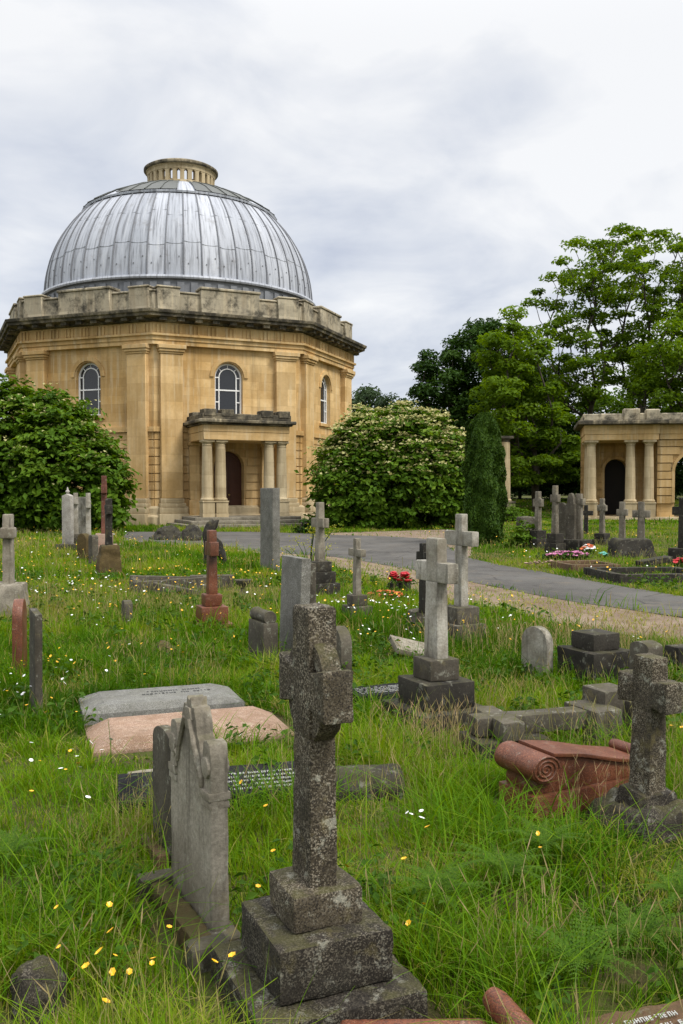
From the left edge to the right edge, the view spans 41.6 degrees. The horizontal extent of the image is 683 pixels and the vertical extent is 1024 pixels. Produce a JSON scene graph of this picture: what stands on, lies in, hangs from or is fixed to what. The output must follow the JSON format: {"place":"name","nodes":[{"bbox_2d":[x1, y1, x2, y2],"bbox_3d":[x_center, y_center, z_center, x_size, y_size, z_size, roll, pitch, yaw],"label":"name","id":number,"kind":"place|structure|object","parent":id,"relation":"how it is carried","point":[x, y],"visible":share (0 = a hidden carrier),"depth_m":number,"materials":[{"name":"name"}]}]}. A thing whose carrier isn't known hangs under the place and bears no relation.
{"place":"outdoors","nodes":[
{"label":"outdoors","id":0,"kind":"place"},
{"bbox_2d":[0,493,682,1023],"bbox_3d":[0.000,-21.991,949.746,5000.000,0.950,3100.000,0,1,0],"label":"ground","id":1,"kind":"structure","parent":0,"point":[586,997],"depth_m":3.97,"materials":[{"name":"plant"}]},
{"bbox_2d":[0,514,29,618],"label":"grave cross","id":2,"kind":"object","parent":1,"relation":"on","point":[11,589],"visible":0.84,"depth_m":11.90,"materials":[{"name":"stone"}]},
{"bbox_2d":[12,599,26,676],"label":"headstone","id":3,"kind":"object","parent":1,"relation":"on","point":[19,625],"visible":0.73,"depth_m":7.79,"materials":[{"name":"red stone"}]},
{"bbox_2d":[0,822,55,861],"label":"bracken","id":4,"kind":"object","parent":1,"relation":"on","point":[11,846],"visible":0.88,"depth_m":3.89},
{"bbox_2d":[29,608,42,714],"bbox_3d":[-2.308,1.214,6.797,0.060,0.942,0.323,-1,4,-26],"label":"headstone","id":5,"kind":"object","parent":1,"relation":"on","point":[35,646],"visible":0.7,"depth_m":6.66,"materials":[{"name":"grey stone"}]},
{"bbox_2d":[10,955,67,1023],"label":"boulder","id":6,"kind":"object","parent":1,"relation":"on","point":[26,973],"visible":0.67,"depth_m":2.90,"materials":[{"name":"stone"}]},
{"bbox_2d":[55,487,76,551],"bbox_3d":[-7.510,0.269,24.695,0.528,1.904,0.407,1,1,20],"label":"headstone","id":7,"kind":"object","parent":1,"relation":"on","point":[67,517],"visible":0.63,"depth_m":24.62,"materials":[{"name":"stone"}]},
{"bbox_2d":[0,373,145,532],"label":"leafy bush","id":8,"kind":"object","parent":1,"relation":"on","point":[48,443],"visible":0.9,"depth_m":35.16,"materials":[{"name":"green plant"}]},
{"bbox_2d":[73,493,81,543],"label":"grave cross","id":9,"kind":"object","parent":1,"relation":"on","point":[76,525],"visible":0.49,"depth_m":25.03,"materials":[{"name":"white stone"}]},
{"bbox_2d":[78,497,85,532],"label":"headstone","id":10,"kind":"object","parent":1,"relation":"on","point":[81,515],"visible":0.31,"depth_m":25.67,"materials":[{"name":"white stone"}]},
{"bbox_2d":[77,533,88,560],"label":"headstone","id":11,"kind":"object","parent":1,"relation":"on","point":[82,541],"visible":0.47,"depth_m":21.51,"materials":[{"name":"stone"}]},
{"bbox_2d":[85,493,90,534],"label":"grave cross","id":12,"kind":"object","parent":1,"relation":"on","point":[88,512],"visible":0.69,"depth_m":24.02,"materials":[{"name":"white stone"}]},
{"bbox_2d":[88,535,98,564],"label":"headstone","id":13,"kind":"object","parent":1,"relation":"on","point":[93,545],"visible":0.66,"depth_m":20.00,"materials":[{"name":"grey stone"}]},
{"bbox_2d":[95,476,116,550],"bbox_3d":[-5.879,0.191,22.303,0.609,2.177,0.670,0,1,-14],"label":"grave cross","id":14,"kind":"object","parent":1,"relation":"on","point":[101,538],"visible":0.46,"depth_m":22.21,"materials":[{"name":"red stone"}]},
{"bbox_2d":[95,498,122,575],"bbox_3d":[-4.665,0.555,18.010,0.550,1.655,0.598,-1,1,-20],"label":"grave cross","id":15,"kind":"object","parent":1,"relation":"on","point":[109,554],"visible":0.89,"depth_m":17.85,"materials":[{"name":"black stone"}]},
{"bbox_2d":[121,600,132,623],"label":"headstone","id":16,"kind":"object","parent":1,"relation":"on","point":[125,606],"visible":0.53,"depth_m":11.13,"materials":[{"name":"grey stone"}]},
{"bbox_2d":[140,832,168,869],"bbox_3d":[-0.871,1.619,4.176,0.076,0.173,0.313,-1,2,-28],"label":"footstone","id":17,"kind":"object","parent":1,"relation":"on","point":[157,851],"visible":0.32,"depth_m":4.09,"materials":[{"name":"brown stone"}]},
{"bbox_2d":[79,683,244,725],"bbox_3d":[-1.400,1.517,6.969,1.201,0.229,0.582,-1,1,-20],"label":"ledger stone","id":18,"kind":"object","parent":1,"relation":"on","point":[138,702],"visible":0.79,"depth_m":6.83,"materials":[{"name":"stone"}]},
{"bbox_2d":[153,725,171,865],"bbox_3d":[-0.813,1.373,4.191,0.054,0.753,0.304,-1,2,-28],"label":"headstone","id":19,"kind":"object","parent":1,"relation":"on","point":[161,776],"visible":0.45,"depth_m":4.16,"materials":[{"name":"grey stone"}]},
{"bbox_2d":[149,525,181,539],"bbox_3d":[-6.052,0.762,31.037,1.328,0.655,1.241,0,1,15],"label":"rubble heap","id":20,"kind":"object","parent":1,"relation":"on","point":[168,532],"visible":0.73,"depth_m":30.67,"materials":[{"name":"black stone"}]},
{"bbox_2d":[129,575,205,592],"bbox_3d":[-2.878,1.298,15.286,1.378,0.436,0.782,-1,1,-20],"label":"kerbed grave","id":21,"kind":"object","parent":1,"relation":"on","point":[150,578],"visible":0.32,"depth_m":15.03,"materials":[{"name":"grey stone"}]},
{"bbox_2d":[151,582,199,595],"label":"fallen kerb","id":22,"kind":"structure","parent":1,"relation":"on","point":[187,590],"depth_m":14.57,"materials":[{"name":"grey stone"}]},
{"bbox_2d":[136,868,228,974],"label":"grave kerb","id":23,"kind":"structure","parent":1,"relation":"on","point":[186,913],"depth_m":3.43,"materials":[{"name":"stone"}]},
{"bbox_2d":[0,158,366,527],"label":"domed chapel","id":24,"kind":"structure","parent":1,"relation":"on","point":[195,342],"depth_m":45.06,"materials":[{"name":"stone"}]},
{"bbox_2d":[79,363,100,415],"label":"window","id":25,"kind":"structure","parent":24,"relation":"in","point":[89,374],"depth_m":44.64,"materials":[{"name":"glass"}]},
{"bbox_2d":[214,452,240,504],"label":"door","id":26,"kind":"structure","parent":24,"relation":"in","point":[233,464],"depth_m":45.25,"materials":[{"name":"brown wood"}]},
{"bbox_2d":[215,364,240,413],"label":"window","id":27,"kind":"structure","parent":24,"relation":"in","point":[227,377],"depth_m":44.91,"materials":[{"name":"glass"}]},
{"bbox_2d":[321,377,326,423],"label":"window","id":28,"kind":"structure","parent":24,"relation":"in","point":[323,388],"depth_m":50.19,"materials":[{"name":"white paint"}]},
{"bbox_2d":[85,706,292,756],"bbox_3d":[-1.060,1.550,6.270,1.361,0.197,0.641,-1,1,-20],"label":"ledger stone","id":29,"kind":"object","parent":1,"relation":"on","point":[124,730],"visible":0.56,"depth_m":6.15,"materials":[{"name":"stone"}]},
{"bbox_2d":[179,524,202,540],"bbox_3d":[-5.055,0.753,30.405,0.914,0.681,0.890,1,2,26],"label":"rubble heap","id":30,"kind":"object","parent":1,"relation":"on","point":[192,531],"visible":0.65,"depth_m":30.15,"materials":[{"name":"black stone"}]},
{"bbox_2d":[168,694,240,941],"bbox_3d":[-0.569,1.247,3.582,0.142,1.036,0.673,-1,1,-28],"label":"headstone","id":31,"kind":"object","parent":1,"relation":"on","point":[198,764],"visible":0.86,"depth_m":3.46,"materials":[{"name":"stone"}]},
{"bbox_2d":[117,761,294,818],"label":"inscribed kerb","id":32,"kind":"structure","parent":1,"relation":"on","point":[239,770],"depth_m":4.86,"materials":[{"name":"black stone"}]},
{"bbox_2d":[191,530,232,629],"bbox_3d":[-1.584,0.887,11.000,0.446,1.335,0.465,-1,2,-22],"label":"grave cross","id":33,"kind":"object","parent":1,"relation":"on","point":[211,597],"visible":0.66,"depth_m":10.92,"materials":[{"name":"red stone"}]},
{"bbox_2d":[190,574,233,587],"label":"fallen kerb","id":34,"kind":"structure","parent":1,"relation":"on","point":[224,578],"depth_m":15.62,"materials":[{"name":"grey stone"}]},
{"bbox_2d":[202,519,226,562],"bbox_3d":[-2.911,0.728,20.685,0.568,1.140,0.325,0,1,-10],"label":"broken carving","id":35,"kind":"object","parent":1,"relation":"on","point":[211,524],"visible":0.39,"depth_m":20.61,"materials":[{"name":"black stone"}]},
{"bbox_2d":[248,607,277,662],"bbox_3d":[-0.771,1.267,8.827,0.160,0.644,0.430,-1,2,-26],"label":"scroll headstone","id":36,"kind":"object","parent":1,"relation":"on","point":[263,630],"visible":0.68,"depth_m":8.66,"materials":[{"name":"grey stone"}]},
{"bbox_2d":[260,488,279,571],"bbox_3d":[-1.494,0.446,18.790,0.165,1.896,0.784,-1,2,-24],"label":"pillar stone","id":37,"kind":"object","parent":1,"relation":"on","point":[270,524],"visible":0.82,"depth_m":18.54,"materials":[{"name":"grey stone"}]},
{"bbox_2d":[279,555,310,651],"bbox_3d":[-0.472,1.040,9.025,0.100,1.180,0.560,2,1,-24],"label":"headstone","id":38,"kind":"object","parent":1,"relation":"on","point":[295,579],"visible":0.5,"depth_m":8.98,"materials":[{"name":"grey stone"}]},
{"bbox_2d":[281,523,343,560],"bbox_3d":[-0.568,0.747,17.163,1.168,1.076,0.759,0,1,13],"label":"flowering weed","id":39,"kind":"object","parent":1,"relation":"on","point":[311,546],"visible":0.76,"depth_m":17.06,"materials":[{"name":"green plant"}]},
{"bbox_2d":[310,563,315,602],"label":"headstone","id":40,"kind":"object","parent":1,"relation":"on","point":[313,585],"visible":0.06,"depth_m":9.20,"materials":[{"name":"grey stone"}]},
{"bbox_2d":[210,603,427,1023],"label":"celtic cross","id":41,"kind":"object","parent":1,"relation":"on","point":[309,915],"visible":0.98,"depth_m":2.88,"materials":[{"name":"stone"}]},
{"bbox_2d":[311,502,339,594],"bbox_3d":[-0.350,0.654,14.640,0.508,1.626,0.528,-1,2,-24],"label":"grave cross","id":42,"kind":"object","parent":1,"relation":"on","point":[325,574],"visible":0.62,"depth_m":14.53,"materials":[{"name":"stone"}]},
{"bbox_2d":[4,531,658,817],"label":"daisies","id":43,"kind":"object","parent":1,"relation":"on","point":[87,796],"visible":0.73,"depth_m":11.80,"materials":[{"name":"white plant"}]},
{"bbox_2d":[0,533,665,856],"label":"flower stems","id":44,"kind":"object","parent":1,"relation":"on","point":[195,619],"visible":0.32,"depth_m":10.65,"materials":[{"name":"green plant"}]},
{"bbox_2d":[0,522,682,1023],"bbox_3d":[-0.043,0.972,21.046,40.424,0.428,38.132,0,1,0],"label":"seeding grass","id":45,"kind":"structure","parent":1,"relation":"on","point":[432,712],"depth_m":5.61,"materials":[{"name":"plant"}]},
{"bbox_2d":[0,566,682,1023],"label":"broad leaved weeds","id":46,"kind":"object","parent":1,"relation":"on","point":[290,846],"visible":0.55,"depth_m":6.66,"materials":[{"name":"green plant"}]},
{"bbox_2d":[0,525,682,1023],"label":"flower stems","id":47,"kind":"object","parent":1,"relation":"on","point":[240,649],"visible":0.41,"depth_m":11.03,"materials":[{"name":"green plant"}]},
{"bbox_2d":[0,526,682,1002],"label":"buttercups","id":48,"kind":"object","parent":1,"relation":"on","point":[112,970],"visible":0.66,"depth_m":8.35,"materials":[{"name":"yellow plant"}]},
{"bbox_2d":[336,626,351,669],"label":"headstone","id":49,"kind":"object","parent":1,"relation":"on","point":[344,644],"visible":0.3,"depth_m":8.00,"materials":[{"name":"grey stone"}]},
{"bbox_2d":[342,538,372,617],"bbox_3d":[0.206,0.940,11.947,0.318,1.184,0.402,-1,2,-24],"label":"grave cross","id":50,"kind":"object","parent":1,"relation":"on","point":[356,552],"visible":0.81,"depth_m":11.89,"materials":[{"name":"stone"}]},
{"bbox_2d":[336,763,405,802],"bbox_3d":[0.078,1.557,5.079,0.528,0.253,0.354,0,1,-8],"label":"black coped stone","id":51,"kind":"object","parent":1,"relation":"on","point":[374,771],"visible":0.36,"depth_m":4.96,"materials":[{"name":"stone"}]},
{"bbox_2d":[352,683,398,703],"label":"inscribed slab","id":52,"kind":"structure","parent":1,"relation":"on","point":[392,688],"depth_m":7.23,"materials":[{"name":"black stone"}]},
{"bbox_2d":[294,400,465,528],"bbox_3d":[2.143,-2.061,40.814,8.590,6.043,6.617,0,1,0],"label":"flowering bush","id":53,"kind":"object","parent":1,"relation":"on","point":[382,460],"visible":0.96,"depth_m":39.01,"materials":[{"name":"green plant"}]},
{"bbox_2d":[352,383,417,435],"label":"distant tree","id":54,"kind":"object","parent":1,"relation":"on","point":[369,395],"visible":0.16,"depth_m":95.72,"materials":[{"name":"green plant"}]},
{"bbox_2d":[330,529,471,555],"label":"soil verge","id":55,"kind":"structure","parent":1,"relation":"on","point":[416,533],"depth_m":34.31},
{"bbox_2d":[389,635,423,656],"bbox_3d":[0.729,1.402,9.255,0.443,0.060,0.344,15,13,-15],"label":"fallen slab","id":56,"kind":"object","parent":1,"relation":"on","point":[404,643],"depth_m":9.20,"materials":[{"name":"stone"}]},
{"bbox_2d":[340,1018,487,1023],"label":"fallen slab","id":57,"kind":"structure","parent":1,"relation":"on","point":[389,1021],"depth_m":2.69,"materials":[{"name":"red stone"}]},
{"bbox_2d":[405,608,424,633],"bbox_3d":[0.910,1.346,10.757,0.316,0.416,0.298,-1,1,-20],"label":"rough boulder","id":58,"kind":"object","parent":1,"relation":"on","point":[416,616],"visible":0.27,"depth_m":10.66,"materials":[{"name":"grey stone"}]},
{"bbox_2d":[416,543,425,613],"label":"grave cross","id":59,"kind":"object","parent":1,"relation":"on","point":[421,554],"visible":0.47,"depth_m":10.48,"materials":[{"name":"black stone"}]},
{"bbox_2d":[381,537,482,734],"bbox_3d":[0.692,0.926,6.579,0.589,1.476,0.629,-1,2,-26],"label":"grave cross","id":60,"kind":"object","parent":1,"relation":"on","point":[435,666],"visible":0.78,"depth_m":6.49,"materials":[{"name":"white stone"}]},
{"bbox_2d":[369,858,505,913],"bbox_3d":[0.389,1.441,3.482,0.498,0.089,0.431,-1,2,-30],"label":"bracken","id":61,"kind":"object","parent":1,"relation":"on","point":[441,881],"visible":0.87,"depth_m":3.49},
{"bbox_2d":[238,550,682,640],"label":"soil verge","id":62,"kind":"structure","parent":1,"relation":"on","point":[658,620],"depth_m":13.11,"materials":[{"name":"gravel"}]},
{"bbox_2d":[445,514,485,640],"bbox_3d":[1.354,0.798,10.189,0.410,1.556,0.552,-1,2,-27],"label":"grave cross","id":63,"kind":"object","parent":1,"relation":"on","point":[461,538],"visible":0.75,"depth_m":10.11,"materials":[{"name":"white stone"}]},
{"bbox_2d":[460,412,508,544],"bbox_3d":[4.413,-0.941,27.899,1.468,4.324,1.476,-1,2,-42],"label":"columnar yew","id":64,"kind":"object","parent":1,"relation":"on","point":[484,473],"visible":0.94,"depth_m":27.46,"materials":[{"name":"green plant"}]},
{"bbox_2d":[403,317,581,467],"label":"dense tree","id":65,"kind":"object","parent":1,"relation":"on","point":[456,377],"visible":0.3,"depth_m":66.24,"materials":[{"name":"green plant"}]},
{"bbox_2d":[459,731,548,762],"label":"broken plinth","id":66,"kind":"structure","parent":1,"relation":"on","point":[482,740],"depth_m":5.71,"materials":[{"name":"black stone"}]},
{"bbox_2d":[468,706,586,741],"bbox_3d":[1.286,1.375,5.934,0.924,0.132,0.464,0,1,-16],"label":"fallen cross","id":67,"kind":"object","parent":66,"relation":"on","point":[507,721],"visible":0.82,"depth_m":5.85,"materials":[{"name":"grey stone"}]},
{"bbox_2d":[436,841,572,885],"bbox_3d":[0.649,1.433,3.658,0.525,0.095,0.468,0,1,0],"label":"bracken","id":68,"kind":"object","parent":1,"relation":"on","point":[511,863],"visible":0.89,"depth_m":3.68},
{"bbox_2d":[482,987,532,1023],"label":"broken column","id":69,"kind":"structure","parent":1,"relation":"on","point":[495,1008],"depth_m":2.67,"materials":[{"name":"red stone"}]},
{"bbox_2d":[501,436,515,514],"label":"stone column","id":70,"kind":"structure","parent":1,"relation":"on","point":[505,441],"depth_m":54.30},
{"bbox_2d":[488,520,546,548],"bbox_3d":[5.192,0.756,26.422,1.738,1.075,1.407,1,2,41],"label":"shrub","id":71,"kind":"object","parent":1,"relation":"on","point":[521,535],"visible":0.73,"depth_m":26.19,"materials":[{"name":"green plant"}]},
{"bbox_2d":[505,503,532,521],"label":"shrub","id":72,"kind":"object","parent":1,"relation":"on","point":[512,515],"visible":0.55,"depth_m":47.46,"materials":[{"name":"green plant"}]},
{"bbox_2d":[467,305,580,511],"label":"deciduous tree","id":73,"kind":"object","parent":1,"relation":"on","point":[516,380],"visible":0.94,"depth_m":59.86,"materials":[{"name":"green plant"}]},
{"bbox_2d":[525,491,546,548],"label":"grave cross","id":74,"kind":"object","parent":1,"relation":"on","point":[538,532],"visible":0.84,"depth_m":25.96,"materials":[{"name":"stone"}]},
{"bbox_2d":[521,626,552,678],"bbox_3d":[1.785,1.345,8.217,0.093,0.611,0.302,-1,2,-38],"label":"headstone","id":75,"kind":"object","parent":1,"relation":"on","point":[537,641],"visible":0.59,"depth_m":8.16,"materials":[{"name":"white stone"}]},
{"bbox_2d":[488,814,593,852],"bbox_3d":[0.888,1.432,3.930,0.432,0.085,0.471,1,2,29],"label":"bracken","id":76,"kind":"object","parent":1,"relation":"on","point":[542,841],"visible":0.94,"depth_m":3.96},
{"bbox_2d":[510,419,580,497],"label":"understorey tree","id":77,"kind":"object","parent":1,"relation":"on","point":[565,489],"visible":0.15,"depth_m":74.80,"materials":[{"name":"green plant"}]},
{"bbox_2d":[544,485,565,552],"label":"grave cross","id":78,"kind":"object","parent":1,"relation":"on","point":[555,538],"visible":0.81,"depth_m":23.73,"materials":[{"name":"stone"}]},
{"bbox_2d":[558,503,565,538],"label":"headstone","id":79,"kind":"object","parent":1,"relation":"on","point":[562,517],"visible":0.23,"depth_m":28.65,"materials":[{"name":"grey stone"}]},
{"bbox_2d":[494,739,630,821],"bbox_3d":[1.291,1.454,4.926,0.897,0.422,0.336,-1,2,-27],"label":"scroll tomb","id":80,"kind":"object","parent":1,"relation":"on","point":[535,759],"visible":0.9,"depth_m":4.76,"materials":[{"name":"red stone"}]},
{"bbox_2d":[535,548,601,560],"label":"grave flowers","id":81,"kind":"object","parent":1,"relation":"on","point":[563,555],"visible":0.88,"depth_m":21.29,"materials":[{"name":"pink plant"}]},
{"bbox_2d":[493,900,651,988],"bbox_3d":[0.806,1.446,2.980,0.533,0.103,0.498,-1,2,-22],"label":"bracken","id":82,"kind":"object","parent":1,"relation":"on","point":[587,956],"visible":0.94,"depth_m":2.98,"materials":[{"name":"plant"}]},
{"bbox_2d":[564,493,585,550],"bbox_3d":[6.150,0.378,24.098,0.630,1.769,0.509,1,2,40],"label":"headstone","id":83,"kind":"object","parent":1,"relation":"on","point":[571,541],"visible":0.59,"depth_m":24.01,"materials":[{"name":"grey stone"}]},
{"bbox_2d":[575,494,591,551],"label":"grave cross","id":84,"kind":"object","parent":1,"relation":"on","point":[580,501],"visible":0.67,"depth_m":24.02,"materials":[{"name":"stone"}]},
{"bbox_2d":[551,560,620,571],"bbox_3d":[5.189,1.224,19.160,1.119,0.331,1.046,0,1,-12],"label":"kerbed grave","id":85,"kind":"object","parent":1,"relation":"on","point":[565,565],"visible":0.46,"depth_m":18.96,"materials":[{"name":"brown stone"}]},
{"bbox_2d":[557,628,629,684],"bbox_3d":[2.251,1.343,7.993,0.467,0.576,0.488,-1,2,-26],"label":"cross base","id":86,"kind":"object","parent":1,"relation":"on","point":[586,648],"visible":0.62,"depth_m":7.84,"materials":[{"name":"black stone"}]},
{"bbox_2d":[564,683,631,744],"bbox_3d":[1.838,1.431,6.150,0.558,0.449,0.378,-1,2,-24],"label":"stepped base","id":87,"kind":"object","parent":1,"relation":"on","point":[603,693],"visible":0.37,"depth_m":6.08,"materials":[{"name":"grey stone"}]},
{"bbox_2d":[592,498,609,544],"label":"grave cross","id":88,"kind":"object","parent":1,"relation":"on","point":[602,507],"visible":0.86,"depth_m":27.81,"materials":[{"name":"stone"}]},
{"bbox_2d":[520,222,682,415],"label":"deciduous tree","id":89,"kind":"object","parent":1,"relation":"on","point":[653,306],"visible":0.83,"depth_m":64.90,"materials":[{"name":"green plant"}]},
{"bbox_2d":[560,386,682,488],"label":"dense tree","id":90,"kind":"object","parent":1,"relation":"on","point":[613,404],"visible":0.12,"depth_m":74.52,"materials":[{"name":"green plant"}]},
{"bbox_2d":[574,408,682,519],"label":"stone pavilion","id":91,"kind":"structure","parent":1,"relation":"on","point":[645,448],"depth_m":50.92,"materials":[{"name":"beige stone"}]},
{"bbox_2d":[604,460,624,514],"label":"door","id":92,"kind":"structure","parent":91,"relation":"in","point":[614,492],"depth_m":55.06,"materials":[{"name":"brown wood"}]},
{"bbox_2d":[579,894,682,954],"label":"bracken","id":93,"kind":"object","parent":1,"relation":"on","point":[652,920],"visible":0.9,"depth_m":3.17,"materials":[{"name":"plant"}]},
{"bbox_2d":[580,999,682,1023],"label":"sunken slab","id":94,"kind":"structure","parent":1,"relation":"on","point":[670,1014],"depth_m":2.72,"materials":[{"name":"brown stone"}]},
{"bbox_2d":[607,537,656,558],"bbox_3d":[7.292,0.959,22.661,1.176,0.643,0.656,0,1,-12],"label":"stone mound","id":95,"kind":"object","parent":1,"relation":"on","point":[626,546],"visible":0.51,"depth_m":22.43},
{"bbox_2d":[616,502,627,537],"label":"grave cross","id":96,"kind":"object","parent":95,"relation":"on","point":[621,512],"visible":0.94,"depth_m":23.15,"materials":[{"name":"stone"}]},
{"bbox_2d":[632,502,650,537],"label":"grave cross","id":97,"kind":"object","parent":95,"relation":"on","point":[641,513],"visible":0.94,"depth_m":23.29,"materials":[{"name":"stone"}]},
{"bbox_2d":[583,567,682,582],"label":"kerbed grave","id":98,"kind":"object","parent":1,"relation":"on","point":[615,574],"visible":0.63,"depth_m":17.27,"materials":[{"name":"black stone"}]},
{"bbox_2d":[586,653,682,844],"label":"grave cross","id":99,"kind":"object","parent":1,"relation":"on","point":[650,690],"visible":0.88,"depth_m":4.46,"materials":[{"name":"stone"}]},
{"bbox_2d":[630,640,662,668],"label":"headstone","id":100,"kind":"object","parent":1,"relation":"on","point":[648,646],"visible":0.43,"depth_m":7.46,"materials":[{"name":"grey stone"}]},
{"bbox_2d":[620,303,682,412],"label":"deciduous tree","id":101,"kind":"object","parent":1,"relation":"on","point":[651,370],"visible":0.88,"depth_m":58.80,"materials":[{"name":"green plant"}]},
{"bbox_2d":[635,555,672,565],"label":"fallen slab","id":102,"kind":"structure","parent":1,"relation":"on","point":[666,559],"depth_m":19.88,"materials":[{"name":"black stone"}]},
{"bbox_2d":[629,859,682,903],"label":"bracken","id":103,"kind":"object","parent":1,"relation":"on","point":[678,888],"visible":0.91,"depth_m":3.50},
{"bbox_2d":[664,644,682,672],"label":"kerb block","id":104,"kind":"structure","parent":1,"relation":"on","point":[671,650],"depth_m":8.39,"materials":[{"name":"black stone"}]},
{"bbox_2d":[668,497,682,563],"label":"grave cross","id":105,"kind":"object","parent":1,"relation":"on","point":[675,552],"visible":0.71,"depth_m":20.73,"materials":[{"name":"black stone"}]},
{"bbox_2d":[675,457,682,498],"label":"understorey tree","id":106,"kind":"object","parent":1,"relation":"on","point":[678,482],"visible":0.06,"depth_m":76.20,"materials":[{"name":"green plant"}]},
{"bbox_2d":[0,0,682,418],"label":"sky","id":107,"kind":"structure","parent":0,"point":[424,163],"materials":[{"name":"white"}]},
{"bbox_2d":[124,532,682,616],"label":"road","id":108,"kind":"structure","parent":0,"point":[384,549],"depth_m":18.78,"materials":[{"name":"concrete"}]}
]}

